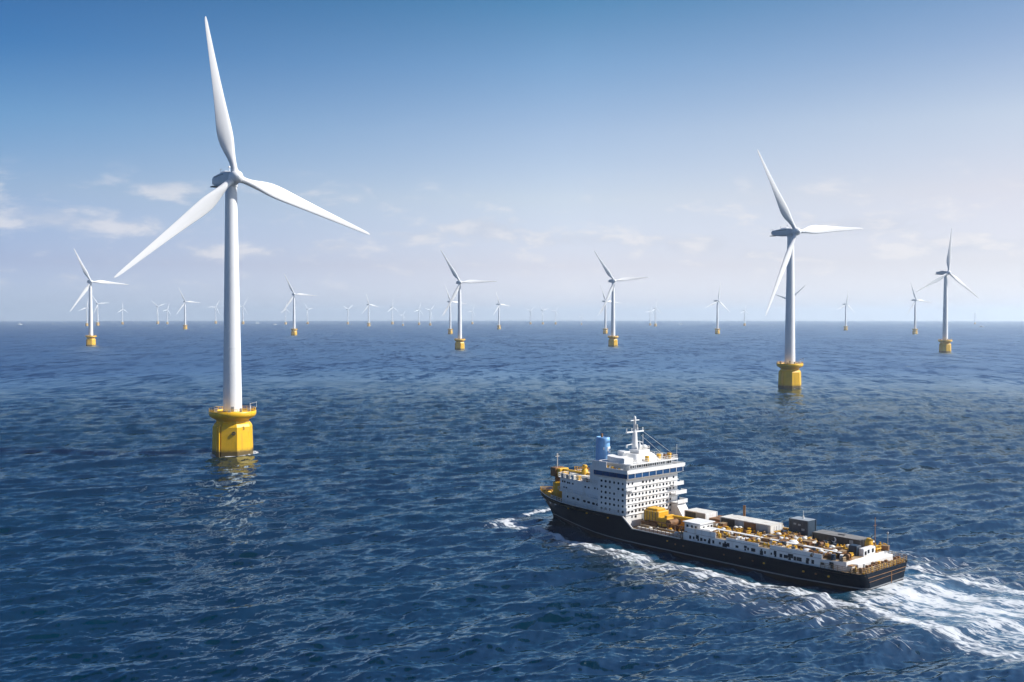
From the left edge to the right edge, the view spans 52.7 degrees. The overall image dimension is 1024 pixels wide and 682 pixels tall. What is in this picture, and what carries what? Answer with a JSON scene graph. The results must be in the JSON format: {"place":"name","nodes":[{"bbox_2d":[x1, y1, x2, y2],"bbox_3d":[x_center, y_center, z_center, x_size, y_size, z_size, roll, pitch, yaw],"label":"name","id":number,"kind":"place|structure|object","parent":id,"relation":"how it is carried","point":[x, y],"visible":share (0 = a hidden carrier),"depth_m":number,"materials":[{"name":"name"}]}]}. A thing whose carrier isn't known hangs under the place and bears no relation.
{"place":"outdoors","nodes":[
{"label":"outdoors","id":0,"kind":"place"},
{"bbox_2d":[0,320,1023,681],"bbox_3d":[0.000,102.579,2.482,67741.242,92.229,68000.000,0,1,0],"label":"sea","id":1,"kind":"structure","parent":0,"point":[374,506],"depth_m":328.22,"materials":[{"name":"blue liquid"}]},
{"bbox_2d":[81,298,88,325],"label":"wind turbine","id":2,"kind":"object","parent":1,"relation":"in","point":[86,323],"visible":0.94,"depth_m":6242.78,"materials":[{"name":"white metal"}]},
{"bbox_2d":[92,296,104,325],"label":"wind turbine","id":3,"kind":"object","parent":1,"relation":"in","point":[97,323],"visible":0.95,"depth_m":6480.30,"materials":[{"name":"white metal"}]},
{"bbox_2d":[70,249,128,345],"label":"wind turbine","id":4,"kind":"object","parent":1,"relation":"in","point":[90,340],"visible":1,"depth_m":2014.83,"materials":[{"name":"grey metal"}]},
{"bbox_2d":[119,303,127,323],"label":"wind turbine","id":5,"kind":"object","parent":1,"relation":"in","point":[122,322],"visible":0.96,"depth_m":7740.24,"materials":[{"name":"white metal"}]},
{"bbox_2d":[152,301,165,323],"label":"wind turbine","id":6,"kind":"object","parent":1,"relation":"in","point":[157,321],"visible":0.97,"depth_m":8026.65,"materials":[{"name":"white metal"}]},
{"bbox_2d":[177,287,198,329],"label":"wind turbine","id":7,"kind":"object","parent":1,"relation":"in","point":[184,325],"visible":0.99,"depth_m":4571.48,"materials":[{"name":"grey metal"}]},
{"bbox_2d":[213,301,219,323],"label":"wind turbine","id":8,"kind":"object","parent":1,"relation":"in","point":[215,321],"visible":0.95,"depth_m":8503.67,"materials":[{"name":"white metal"}]},
{"bbox_2d":[114,16,369,456],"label":"wind turbine","id":9,"kind":"object","parent":1,"relation":"in","point":[232,434],"visible":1,"depth_m":431.72,"materials":[{"name":"grey metal"}]},
{"bbox_2d":[240,298,247,323],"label":"wind turbine","id":10,"kind":"object","parent":1,"relation":"in","point":[242,312],"visible":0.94,"depth_m":7836.62,"materials":[{"name":"white metal"}]},
{"bbox_2d":[282,301,289,324],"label":"wind turbine","id":11,"kind":"object","parent":1,"relation":"in","point":[285,322],"visible":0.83,"depth_m":7535.57,"materials":[{"name":"white metal"}]},
{"bbox_2d":[281,274,315,335],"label":"wind turbine","id":12,"kind":"object","parent":1,"relation":"in","point":[294,331],"visible":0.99,"depth_m":3114.73,"materials":[{"name":"grey metal"}]},
{"bbox_2d":[364,295,377,325],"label":"wind turbine","id":13,"kind":"object","parent":1,"relation":"in","point":[368,323],"visible":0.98,"depth_m":6016.06,"materials":[{"name":"grey metal"}]},
{"bbox_2d":[442,286,464,333],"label":"wind turbine","id":14,"kind":"object","parent":1,"relation":"in","point":[450,331],"visible":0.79,"depth_m":3347.33,"materials":[{"name":"grey metal"}]},
{"bbox_2d":[441,250,496,349],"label":"wind turbine","id":15,"kind":"object","parent":1,"relation":"in","point":[459,343],"visible":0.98,"depth_m":1784.59,"materials":[{"name":"grey metal"}]},
{"bbox_2d":[493,293,507,328],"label":"wind turbine","id":16,"kind":"object","parent":1,"relation":"in","point":[498,325],"visible":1,"depth_m":4606.15,"materials":[{"name":"grey metal"}]},
{"bbox_2d":[598,285,617,333],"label":"wind turbine","id":17,"kind":"object","parent":1,"relation":"in","point":[605,330],"visible":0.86,"depth_m":3411.67,"materials":[{"name":"grey metal"}]},
{"bbox_2d":[594,251,647,346],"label":"wind turbine","id":18,"kind":"object","parent":1,"relation":"in","point":[612,340],"visible":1,"depth_m":1968.81,"materials":[{"name":"grey metal"}]},
{"bbox_2d":[651,299,660,325],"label":"wind turbine","id":19,"kind":"object","parent":1,"relation":"in","point":[655,324],"visible":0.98,"depth_m":6016.55,"materials":[{"name":"white metal"}]},
{"bbox_2d":[705,283,728,333],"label":"wind turbine","id":20,"kind":"object","parent":1,"relation":"in","point":[717,330],"visible":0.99,"depth_m":3374.33,"materials":[{"name":"grey metal"}]},
{"bbox_2d":[540,416,907,590],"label":"cargo ship","id":21,"kind":"object","parent":1,"relation":"on","point":[623,496],"visible":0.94,"depth_m":259.26,"materials":[{"name":"black metal"}]},
{"bbox_2d":[684,508,716,519],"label":"deck container","id":22,"kind":"object","parent":21,"relation":"on","point":[699,513],"visible":0.69,"depth_m":263.99,"materials":[{"name":"white metal"}]},
{"bbox_2d":[706,513,715,519],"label":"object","id":23,"kind":"structure","parent":22,"relation":"in","point":[708,516],"depth_m":262.44,"materials":[{"name":"white metal"}]},
{"bbox_2d":[719,522,726,526],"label":"cargo crate","id":24,"kind":"object","parent":21,"relation":"on","point":[724,524],"visible":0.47,"depth_m":252.88,"materials":[{"name":"brown wood"}]},
{"bbox_2d":[720,514,782,533],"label":"deck container","id":25,"kind":"object","parent":21,"relation":"on","point":[756,524],"visible":0.89,"depth_m":250.39,"materials":[{"name":"grey metal"}]},
{"bbox_2d":[771,524,781,533],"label":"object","id":26,"kind":"structure","parent":25,"relation":"in","point":[779,527],"depth_m":246.84,"materials":[{"name":"white metal"}]},
{"bbox_2d":[762,537,770,542],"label":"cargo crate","id":27,"kind":"object","parent":21,"relation":"on","point":[766,539],"visible":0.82,"depth_m":235.84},
{"bbox_2d":[789,511,816,536],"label":"machinery cabin","id":28,"kind":"object","parent":21,"relation":"on","point":[804,526],"visible":0.86,"depth_m":244.57,"materials":[{"name":"grey metal"}]},
{"bbox_2d":[808,522,811,535],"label":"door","id":29,"kind":"structure","parent":28,"relation":"in","point":[809,524],"depth_m":243.46,"materials":[{"name":"grey metal"}]},
{"bbox_2d":[802,540,811,545],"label":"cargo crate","id":30,"kind":"object","parent":21,"relation":"on","point":[808,542],"visible":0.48,"depth_m":232.66,"materials":[{"name":"brown wood"}]},
{"bbox_2d":[812,529,867,547],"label":"deck container","id":31,"kind":"object","parent":21,"relation":"on","point":[839,538],"visible":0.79,"depth_m":234.42,"materials":[{"name":"grey metal"}]},
{"bbox_2d":[847,565,855,571],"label":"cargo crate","id":32,"kind":"object","parent":21,"relation":"on","point":[851,566],"visible":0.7,"depth_m":218.66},
{"bbox_2d":[881,544,889,550],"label":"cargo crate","id":33,"kind":"object","parent":21,"relation":"on","point":[885,547],"visible":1,"depth_m":229.18,"materials":[{"name":"brown wood"}]},
{"bbox_2d":[741,306,748,325],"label":"wind turbine","id":34,"kind":"object","parent":1,"relation":"in","point":[744,323],"visible":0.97,"depth_m":6486.00,"materials":[{"name":"white metal"}]},
{"bbox_2d":[775,288,801,298],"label":"wind turbine","id":35,"kind":"object","parent":1,"relation":"in","point":[796,293],"visible":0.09,"depth_m":3179.31,"materials":[{"name":"grey metal"}]},
{"bbox_2d":[757,149,862,388],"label":"wind turbine","id":36,"kind":"object","parent":1,"relation":"in","point":[789,375],"visible":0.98,"depth_m":833.39,"materials":[{"name":"grey metal"}]},
{"bbox_2d":[837,295,854,329],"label":"wind turbine","id":37,"kind":"object","parent":1,"relation":"in","point":[845,326],"visible":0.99,"depth_m":4259.90,"materials":[{"name":"grey metal"}]},
{"bbox_2d":[907,282,931,333],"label":"wind turbine","id":38,"kind":"object","parent":1,"relation":"in","point":[914,331],"visible":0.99,"depth_m":3329.65,"materials":[{"name":"grey metal"}]},
{"bbox_2d":[916,229,978,352],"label":"wind turbine","id":39,"kind":"object","parent":1,"relation":"in","point":[944,345],"visible":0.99,"depth_m":1645.88,"materials":[{"name":"grey metal"}]},
{"bbox_2d":[0,0,1023,320],"label":"sky","id":40,"kind":"structure","parent":0,"point":[518,141],"materials":[{"name":"blue"}]},
{"bbox_2d":[797,543,805,548],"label":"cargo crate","id":41,"kind":"object","parent":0,"point":[802,547],"visible":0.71,"depth_m":229.76,"materials":[{"name":"brown wood"}]},
{"bbox_2d":[831,554,835,560],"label":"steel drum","id":42,"kind":"object","parent":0,"point":[833,557],"visible":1,"depth_m":219.86,"materials":[{"name":"grey metal"}]}
]}

